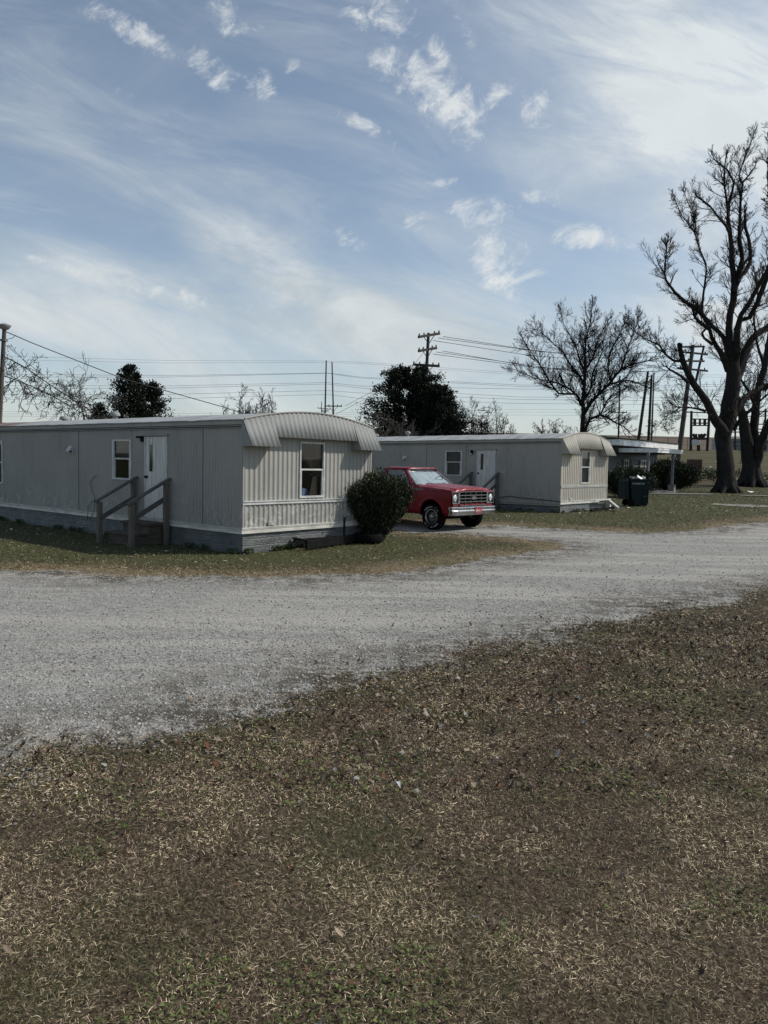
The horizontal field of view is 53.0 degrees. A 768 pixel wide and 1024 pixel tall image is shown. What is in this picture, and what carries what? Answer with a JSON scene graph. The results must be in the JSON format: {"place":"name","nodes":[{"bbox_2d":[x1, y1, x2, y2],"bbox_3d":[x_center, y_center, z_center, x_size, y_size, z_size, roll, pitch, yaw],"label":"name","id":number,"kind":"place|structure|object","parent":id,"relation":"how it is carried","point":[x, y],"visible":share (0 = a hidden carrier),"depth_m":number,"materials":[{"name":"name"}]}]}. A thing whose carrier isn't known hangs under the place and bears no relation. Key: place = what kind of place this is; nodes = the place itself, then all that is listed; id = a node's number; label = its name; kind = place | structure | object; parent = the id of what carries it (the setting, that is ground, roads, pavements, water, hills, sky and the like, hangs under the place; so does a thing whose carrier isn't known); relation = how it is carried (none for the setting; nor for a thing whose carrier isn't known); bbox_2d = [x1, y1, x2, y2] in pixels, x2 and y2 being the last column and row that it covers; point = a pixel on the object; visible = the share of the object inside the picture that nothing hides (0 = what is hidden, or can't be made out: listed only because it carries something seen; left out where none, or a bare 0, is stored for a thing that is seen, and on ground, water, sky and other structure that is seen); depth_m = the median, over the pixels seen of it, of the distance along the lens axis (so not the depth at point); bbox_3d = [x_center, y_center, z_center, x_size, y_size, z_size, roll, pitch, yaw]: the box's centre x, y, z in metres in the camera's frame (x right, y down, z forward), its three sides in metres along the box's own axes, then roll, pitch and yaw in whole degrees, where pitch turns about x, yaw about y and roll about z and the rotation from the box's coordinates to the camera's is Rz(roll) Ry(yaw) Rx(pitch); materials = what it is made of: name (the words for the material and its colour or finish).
{"place":"outdoors","nodes":[
{"label":"outdoors","id":0,"kind":"place"},
{"bbox_2d":[35,415,592,417],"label":"transmission line","id":1,"kind":"object","parent":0,"point":[341,416],"visible":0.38,"depth_m":144.11,"materials":[{"name":"grey metal"}]},
{"bbox_2d":[4,384,722,397],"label":"transmission line","id":2,"kind":"object","parent":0,"point":[274,385],"visible":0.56,"depth_m":134.91,"materials":[{"name":"grey metal"}]},
{"bbox_2d":[3,409,747,413],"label":"transmission line","id":3,"kind":"object","parent":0,"point":[345,412],"visible":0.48,"depth_m":144.04,"materials":[{"name":"grey metal"}]},
{"bbox_2d":[0,430,767,1023],"bbox_3d":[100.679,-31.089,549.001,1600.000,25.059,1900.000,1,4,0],"label":"ground","id":4,"kind":"structure","parent":0,"point":[22,538],"depth_m":3.52,"materials":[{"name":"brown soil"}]},
{"bbox_2d":[0,323,10,422],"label":"utility pole","id":5,"kind":"object","parent":4,"relation":"on","point":[4,327],"visible":1,"depth_m":24.71,"materials":[{"name":"brown wood"}]},
{"bbox_2d":[6,345,91,410],"bbox_3d":[-12.195,-4.831,28.767,0.194,1.595,8.007,1,4,-2],"label":"service wire","id":6,"kind":"object","parent":5,"relation":"attached to","point":[42,374],"visible":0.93,"depth_m":27.20,"materials":[{"name":"black"}]},
{"bbox_2d":[7,332,244,413],"bbox_3d":[-8.806,-4.808,29.276,1.505,2.494,11.126,5,5,44],"label":"service cable","id":7,"kind":"object","parent":5,"relation":"attached to","point":[120,377],"visible":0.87,"depth_m":28.66,"materials":[{"name":"black plastic"}]},
{"bbox_2d":[0,344,116,419],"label":"bare tree","id":8,"kind":"object","parent":4,"relation":"on","point":[67,395],"visible":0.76,"depth_m":29.65,"materials":[{"name":"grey plant"}]},
{"bbox_2d":[0,351,134,420],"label":"bare tree","id":9,"kind":"object","parent":4,"relation":"on","point":[26,393],"visible":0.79,"depth_m":29.12,"materials":[{"name":"brown plant"}]},
{"bbox_2d":[85,402,110,419],"bbox_3d":[-16.010,-3.804,44.153,2.862,4.982,3.617,2,4,18],"label":"cedar tree","id":10,"kind":"object","parent":4,"relation":"on","point":[101,409],"visible":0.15,"depth_m":43.57,"materials":[{"name":"green plant"}]},
{"bbox_2d":[103,363,160,418],"bbox_3d":[-14.623,-4.842,44.136,5.501,7.554,6.072,1,4,0],"label":"cedar tree","id":11,"kind":"object","parent":4,"relation":"on","point":[133,391],"visible":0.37,"depth_m":44.22,"materials":[{"name":"green plant"}]},
{"bbox_2d":[94,476,170,547],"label":"entry steps","id":12,"kind":"structure","parent":4,"relation":"on","point":[135,531],"depth_m":15.89,"materials":[{"name":"grey wood"}]},
{"bbox_2d":[131,379,173,416],"bbox_3d":[-13.258,-4.596,45.808,5.663,6.540,4.303,5,5,43],"label":"cedar tree","id":13,"kind":"object","parent":4,"relation":"on","point":[153,394],"visible":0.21,"depth_m":45.41,"materials":[{"name":"green plant"}]},
{"bbox_2d":[0,411,381,553],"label":"mobile home","id":14,"kind":"object","parent":4,"relation":"on","point":[261,482],"visible":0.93,"depth_m":16.14,"materials":[{"name":"grey metal"}]},
{"bbox_2d":[0,441,3,483],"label":"window frame","id":15,"kind":"structure","parent":14,"relation":"in","point":[1,442],"depth_m":20.85,"materials":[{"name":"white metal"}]},
{"bbox_2d":[87,476,94,519],"bbox_3d":[-6.800,-0.327,17.914,0.407,1.056,0.016,4,5,40],"label":"loose wire","id":16,"kind":"object","parent":14,"relation":"attached to","point":[92,501],"visible":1,"depth_m":17.91,"materials":[{"name":"black"}]},
{"bbox_2d":[112,439,131,479],"bbox_3d":[-5.792,-1.174,17.106,0.760,0.910,0.095,4,5,40],"label":"window frame","id":17,"kind":"structure","parent":14,"relation":"in","point":[123,446],"depth_m":17.15,"materials":[{"name":"white metal"}]},
{"bbox_2d":[144,436,165,517],"bbox_3d":[-4.836,-0.740,16.252,0.756,1.705,0.087,4,5,40],"label":"door","id":18,"kind":"structure","parent":14,"relation":"in","point":[155,445],"depth_m":16.27,"materials":[{"name":"white metal"}]},
{"bbox_2d":[299,442,324,497],"bbox_3d":[-1.596,-0.875,15.943,0.335,1.140,0.709,4,5,40],"label":"window frame","id":19,"kind":"structure","parent":14,"relation":"in","point":[310,451],"depth_m":15.98,"materials":[{"name":"white plastic"}]},
{"bbox_2d":[210,383,276,414],"bbox_3d":[-8.105,-4.511,45.635,4.400,6.023,5.358,1,4,0],"label":"bare shrub","id":20,"kind":"object","parent":4,"relation":"on","point":[248,411],"visible":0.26,"depth_m":45.14,"materials":[{"name":"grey plant"}]},
{"bbox_2d":[0,506,604,553],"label":"weeds","id":21,"kind":"object","parent":4,"relation":"on","point":[278,548],"visible":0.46,"depth_m":15.49,"materials":[{"name":"green plant"}]},
{"bbox_2d":[292,516,355,548],"bbox_3d":[-1.148,0.396,15.955,0.504,0.602,1.782,4,5,40],"label":"trailer hitch","id":22,"kind":"object","parent":4,"relation":"on","point":[311,543],"visible":1,"depth_m":15.78,"materials":[{"name":"black metal"}]},
{"bbox_2d":[324,360,326,412],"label":"transmission pole","id":23,"kind":"object","parent":4,"relation":"on","point":[325,385],"visible":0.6,"depth_m":135.73,"materials":[{"name":"grey wood"}]},
{"bbox_2d":[4,382,596,389],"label":"transmission line","id":24,"kind":"object","parent":23,"relation":"attached to","point":[275,383],"visible":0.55,"depth_m":135.84,"materials":[{"name":"grey metal"}]},
{"bbox_2d":[5,390,658,400],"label":"transmission line","id":25,"kind":"object","parent":23,"relation":"attached to","point":[291,391],"visible":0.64,"depth_m":135.95,"materials":[{"name":"grey metal"}]},
{"bbox_2d":[52,412,719,415],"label":"transmission line","id":26,"kind":"object","parent":23,"relation":"attached to","point":[345,414],"visible":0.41,"depth_m":144.12,"materials":[{"name":"grey metal"}]},
{"bbox_2d":[20,373,751,385],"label":"transmission line","id":27,"kind":"object","parent":23,"relation":"attached to","point":[331,373],"visible":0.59,"depth_m":135.76,"materials":[{"name":"grey metal"}]},
{"bbox_2d":[175,394,760,404],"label":"transmission line","id":28,"kind":"object","parent":23,"relation":"attached to","point":[456,401],"visible":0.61,"depth_m":134.99,"materials":[{"name":"grey metal"}]},
{"bbox_2d":[331,362,333,403],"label":"transmission pole","id":29,"kind":"object","parent":4,"relation":"on","point":[332,385],"visible":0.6,"depth_m":135.77,"materials":[{"name":"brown wood"}]},
{"bbox_2d":[324,404,341,414],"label":"power pole","id":30,"kind":"object","parent":4,"relation":"on","point":[332,406],"visible":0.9,"depth_m":109.23,"materials":[{"name":"brown wood"}]},
{"bbox_2d":[354,532,382,543],"bbox_3d":[-0.347,0.560,16.802,0.660,0.200,0.660,1,4,0],"label":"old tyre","id":31,"kind":"object","parent":4,"relation":"on","point":[365,537],"visible":0.97,"depth_m":16.53,"materials":[{"name":"black rubber"}]},
{"bbox_2d":[355,409,393,436],"bbox_3d":[-1.096,-4.399,51.574,3.257,5.234,3.577,4,5,40],"label":"bare shrub","id":32,"kind":"object","parent":4,"relation":"on","point":[384,422],"visible":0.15,"depth_m":51.71,"materials":[{"name":"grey plant"}]},
{"bbox_2d":[345,466,417,541],"bbox_3d":[-0.166,-0.188,17.168,1.854,1.730,1.979,1,4,0],"label":"clipped bush","id":33,"kind":"object","parent":4,"relation":"on","point":[380,503],"visible":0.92,"depth_m":16.69,"materials":[{"name":"green plant"}]},
{"bbox_2d":[0,574,767,1023],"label":"fallen leaves","id":34,"kind":"object","parent":4,"relation":"on","point":[534,694],"visible":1,"depth_m":5.22,"materials":[{"name":"brown plant"}]},
{"bbox_2d":[375,428,413,436],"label":"bare shrub","id":35,"kind":"object","parent":4,"relation":"on","point":[392,435],"visible":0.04,"depth_m":48.70,"materials":[{"name":"brown plant"}]},
{"bbox_2d":[381,415,440,436],"bbox_3d":[1.293,-4.026,50.272,4.488,4.730,4.684,1,4,0],"label":"bare shrub","id":36,"kind":"object","parent":4,"relation":"on","point":[401,429],"visible":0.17,"depth_m":49.73,"materials":[{"name":"brown plant"}]},
{"bbox_2d":[56,616,767,1023],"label":"clover","id":37,"kind":"object","parent":4,"relation":"on","point":[228,958],"visible":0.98,"depth_m":2.89,"materials":[{"name":"green plant"}]},
{"bbox_2d":[355,363,487,436],"bbox_3d":[1.543,-6.883,60.518,12.348,9.714,8.166,1,4,-7],"label":"cedar tree","id":38,"kind":"object","parent":4,"relation":"on","point":[415,381],"visible":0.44,"depth_m":59.36,"materials":[{"name":"green plant"}]},
{"bbox_2d":[413,330,439,377],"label":"power pole","id":39,"kind":"object","parent":4,"relation":"on","point":[427,349],"visible":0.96,"depth_m":67.15,"materials":[{"name":"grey wood"}]},
{"bbox_2d":[433,340,593,360],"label":"power line","id":40,"kind":"object","parent":39,"relation":"attached to","point":[490,349],"visible":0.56,"depth_m":68.03,"materials":[{"name":"black metal"}]},
{"bbox_2d":[440,338,678,357],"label":"power line","id":41,"kind":"object","parent":39,"relation":"attached to","point":[525,349],"visible":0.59,"depth_m":68.39,"materials":[{"name":"black metal"}]},
{"bbox_2d":[438,352,680,373],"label":"power line","id":42,"kind":"object","parent":39,"relation":"attached to","point":[516,363],"visible":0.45,"depth_m":68.57,"materials":[{"name":"black metal"}]},
{"bbox_2d":[435,354,694,372],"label":"power line","id":43,"kind":"object","parent":39,"relation":"attached to","point":[538,367],"visible":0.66,"depth_m":68.80,"materials":[{"name":"black metal"}]},
{"bbox_2d":[443,336,687,354],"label":"power line","id":44,"kind":"object","parent":39,"relation":"attached to","point":[535,350],"visible":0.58,"depth_m":68.91,"materials":[{"name":"black metal"}]},
{"bbox_2d":[444,351,688,371],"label":"power line","id":45,"kind":"object","parent":39,"relation":"attached to","point":[535,367],"visible":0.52,"depth_m":68.29,"materials":[{"name":"black metal"}]},
{"bbox_2d":[396,382,495,435],"bbox_3d":[4.286,-6.035,59.515,6.399,8.205,8.252,-1,4,-29],"label":"cedar tree","id":46,"kind":"object","parent":4,"relation":"on","point":[448,399],"visible":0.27,"depth_m":58.59,"materials":[{"name":"green plant"}]},
{"bbox_2d":[420,405,474,435],"bbox_3d":[4.740,-4.978,57.947,4.997,6.126,7.142,0,4,-22],"label":"cedar tree","id":47,"kind":"object","parent":4,"relation":"on","point":[448,427],"visible":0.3,"depth_m":57.10,"materials":[{"name":"green plant"}]},
{"bbox_2d":[445,395,502,434],"bbox_3d":[6.296,-4.970,53.724,4.300,6.360,4.364,-1,4,-27],"label":"bare shrub","id":48,"kind":"object","parent":4,"relation":"on","point":[471,420],"visible":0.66,"depth_m":53.72,"materials":[{"name":"brown plant"}]},
{"bbox_2d":[458,472,499,508],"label":"entry steps","id":49,"kind":"structure","parent":4,"relation":"on","point":[495,485],"depth_m":27.25,"materials":[{"name":"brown wood"}]},
{"bbox_2d":[466,399,512,434],"bbox_3d":[7.987,-5.199,56.783,4.755,6.432,3.246,-1,5,-36],"label":"bare shrub","id":50,"kind":"object","parent":4,"relation":"on","point":[500,425],"visible":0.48,"depth_m":56.62,"materials":[{"name":"brown plant"}]},
{"bbox_2d":[371,431,615,512],"bbox_3d":[1.438,-1.629,31.847,15.377,3.455,3.834,4,4,40],"label":"mobile home","id":51,"kind":"object","parent":4,"relation":"on","point":[569,471],"visible":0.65,"depth_m":27.29,"materials":[{"name":"beige metal"}]},
{"bbox_2d":[444,451,462,475],"bbox_3d":[2.602,-1.807,28.569,0.780,0.960,0.117,4,4,40],"label":"window frame","id":52,"kind":"structure","parent":51,"relation":"in","point":[454,462],"depth_m":28.62,"materials":[{"name":"white metal"}]},
{"bbox_2d":[477,450,494,490],"bbox_3d":[3.640,-1.399,27.638,0.736,1.640,0.087,4,4,40],"label":"door","id":53,"kind":"structure","parent":51,"relation":"in","point":[485,458],"depth_m":27.65,"materials":[{"name":"white metal"}]},
{"bbox_2d":[494,496,559,501],"bbox_3d":[4.747,-0.488,26.756,3.001,0.123,0.022,4,5,40],"label":"power cable","id":54,"kind":"object","parent":51,"relation":"attached to","point":[527,498],"visible":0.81,"depth_m":26.56,"materials":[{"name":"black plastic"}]},
{"bbox_2d":[580,451,590,483],"bbox_3d":[7.062,-1.583,27.158,0.127,1.190,0.700,4,4,40],"label":"window frame","id":55,"kind":"structure","parent":51,"relation":"in","point":[584,467],"depth_m":27.30,"materials":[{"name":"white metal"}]},
{"bbox_2d":[498,423,553,434],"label":"bare shrub","id":56,"kind":"object","parent":4,"relation":"on","point":[510,431],"visible":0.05,"depth_m":49.89,"materials":[{"name":"brown plant"}]},
{"bbox_2d":[533,418,570,433],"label":"bare shrub","id":57,"kind":"object","parent":4,"relation":"on","point":[552,428],"visible":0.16,"depth_m":48.21,"materials":[{"name":"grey plant"}]},
{"bbox_2d":[500,295,668,438],"bbox_3d":[13.834,-9.326,54.197,12.132,12.402,6.396,1,4,0],"label":"bare tree","id":58,"kind":"object","parent":4,"relation":"on","point":[584,336],"visible":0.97,"depth_m":53.98,"materials":[{"name":"brown plant"}]},
{"bbox_2d":[589,498,619,511],"bbox_3d":[7.918,-0.202,27.515,0.850,0.485,2.359,4,5,40],"label":"trailer hitch","id":59,"kind":"object","parent":4,"relation":"on","point":[610,503],"visible":0.91,"depth_m":27.70,"materials":[{"name":"white metal"}]},
{"bbox_2d":[611,376,626,437],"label":"power pole","id":60,"kind":"object","parent":4,"relation":"on","point":[618,412],"visible":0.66,"depth_m":119.16,"materials":[{"name":"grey wood"}]},
{"bbox_2d":[606,461,661,496],"bbox_3d":[12.650,-1.702,40.052,2.928,1.882,2.821,4,5,38],"label":"hedge bush","id":61,"kind":"object","parent":4,"relation":"on","point":[616,474],"visible":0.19,"depth_m":39.67,"materials":[{"name":"green plant"}]},
{"bbox_2d":[618,478,651,505],"bbox_3d":[10.250,-0.809,31.524,1.086,1.134,0.840,1,4,-4],"label":"wheeled bin","id":62,"kind":"object","parent":4,"relation":"on","point":[633,492],"visible":0.99,"depth_m":31.19,"materials":[{"name":"green plastic"}]},
{"bbox_2d":[599,435,684,492],"bbox_3d":[14.870,-3.362,54.672,12.950,3.941,10.600,4,5,40],"label":"carport","id":63,"kind":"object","parent":4,"relation":"on","point":[636,452],"depth_m":49.64,"materials":[{"name":"grey metal"}]},
{"bbox_2d":[624,460,628,467],"bbox_3d":[16.087,-2.722,51.207,0.080,1.500,0.800,4,5,40],"label":"window frame","id":64,"kind":"structure","parent":63,"relation":"in","point":[626,462],"depth_m":51.15,"materials":[{"name":"white paint"}]},
{"bbox_2d":[641,460,650,469],"bbox_3d":[18.218,-2.842,53.756,0.080,1.500,1.750,4,5,40],"label":"window frame","id":65,"kind":"structure","parent":63,"relation":"in","point":[643,462],"depth_m":53.51,"materials":[{"name":"white paint"}]},
{"bbox_2d":[637,372,648,439],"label":"bare pole","id":66,"kind":"object","parent":4,"relation":"on","point":[642,412],"visible":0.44,"depth_m":94.24,"materials":[{"name":"brown wood"}]},
{"bbox_2d":[647,376,652,440],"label":"bare pole","id":67,"kind":"object","parent":4,"relation":"on","point":[649,413],"visible":0.69,"depth_m":95.22,"materials":[{"name":"brown wood"}]},
{"bbox_2d":[650,372,654,440],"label":"bare pole","id":68,"kind":"object","parent":4,"relation":"on","point":[652,406],"visible":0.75,"depth_m":104.15,"materials":[{"name":"brown wood"}]},
{"bbox_2d":[644,457,702,489],"bbox_3d":[19.897,-2.686,53.227,4.307,2.451,4.407,4,4,32],"label":"hedge bush","id":69,"kind":"object","parent":4,"relation":"on","point":[685,475],"visible":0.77,"depth_m":52.32,"materials":[{"name":"green plant"}]},
{"bbox_2d":[648,493,715,495],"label":"concrete walk","id":70,"kind":"structure","parent":4,"relation":"on","point":[680,494],"depth_m":44.85,"materials":[{"name":"grey concrete"}]},
{"bbox_2d":[628,437,739,447],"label":"chain fence","id":71,"kind":"object","parent":4,"relation":"on","point":[687,444],"visible":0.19,"depth_m":125.41,"materials":[{"name":"grey metal"}]},
{"bbox_2d":[676,344,707,460],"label":"power pole","id":72,"kind":"object","parent":4,"relation":"on","point":[690,360],"visible":0.8,"depth_m":77.39,"materials":[{"name":"brown wood"}]},
{"bbox_2d":[687,459,701,472],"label":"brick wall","id":73,"kind":"structure","parent":4,"relation":"on","point":[697,462],"depth_m":69.82,"materials":[{"name":"brown brick"}]},
{"bbox_2d":[622,123,767,493],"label":"bare tree","id":74,"kind":"object","parent":4,"relation":"on","point":[734,358],"visible":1,"depth_m":49.59,"materials":[{"name":"brown plant"}]},
{"bbox_2d":[687,411,709,450],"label":"substation frame","id":75,"kind":"object","parent":4,"relation":"on","point":[696,440],"visible":0.92,"depth_m":111.26,"materials":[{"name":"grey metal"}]},
{"bbox_2d":[698,467,767,481],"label":"undergrowth","id":76,"kind":"object","parent":4,"relation":"on","point":[706,474],"visible":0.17,"depth_m":67.30,"materials":[{"name":"green plant"}]},
{"bbox_2d":[711,440,767,450],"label":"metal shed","id":77,"kind":"structure","parent":4,"relation":"on","point":[713,445],"depth_m":126.67,"materials":[{"name":"grey metal"}]},
{"bbox_2d":[712,503,767,506],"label":"gravel spur","id":78,"kind":"structure","parent":4,"relation":"on","point":[745,505],"depth_m":33.81,"materials":[{"name":"grey gravel"}]},
{"bbox_2d":[731,409,767,450],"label":"substation frame","id":79,"kind":"object","parent":4,"relation":"on","point":[734,437],"visible":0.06,"depth_m":124.31,"materials":[{"name":"grey metal"}]},
{"bbox_2d":[733,122,767,487],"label":"bare tree","id":80,"kind":"object","parent":4,"relation":"on","point":[752,442],"visible":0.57,"depth_m":61.39,"materials":[{"name":"brown plant"}]},
{"bbox_2d":[0,520,767,836],"bbox_3d":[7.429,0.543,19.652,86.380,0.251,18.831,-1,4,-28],"label":"gravel road","id":81,"kind":"structure","parent":0,"point":[753,536],"depth_m":8.68,"materials":[{"name":"grey gravel"}]},
{"bbox_2d":[383,467,494,529],"bbox_3d":[0.678,-0.470,21.854,4.856,1.621,1.898,5,5,44],"label":"pickup truck","id":82,"kind":"object","parent":81,"relation":"on","point":[440,500],"visible":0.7,"depth_m":20.31,"materials":[{"name":"red paint"}]},
{"bbox_2d":[0,0,767,438],"label":"sky","id":83,"kind":"structure","parent":0,"point":[255,190],"materials":[{"name":"blue"}]},
{"bbox_2d":[15,356,755,375],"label":"transmission line","id":84,"kind":"object","parent":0,"point":[341,361],"visible":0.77,"depth_m":136.59,"materials":[{"name":"grey metal"}]},
{"bbox_2d":[43,360,743,377],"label":"transmission line","id":85,"kind":"object","parent":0,"point":[328,362],"visible":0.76,"depth_m":137.61,"materials":[{"name":"grey metal"}]},
{"bbox_2d":[186,373,714,387],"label":"transmission line","id":86,"kind":"object","parent":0,"point":[442,382],"visible":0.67,"depth_m":135.26,"materials":[{"name":"grey metal"}]}
]}

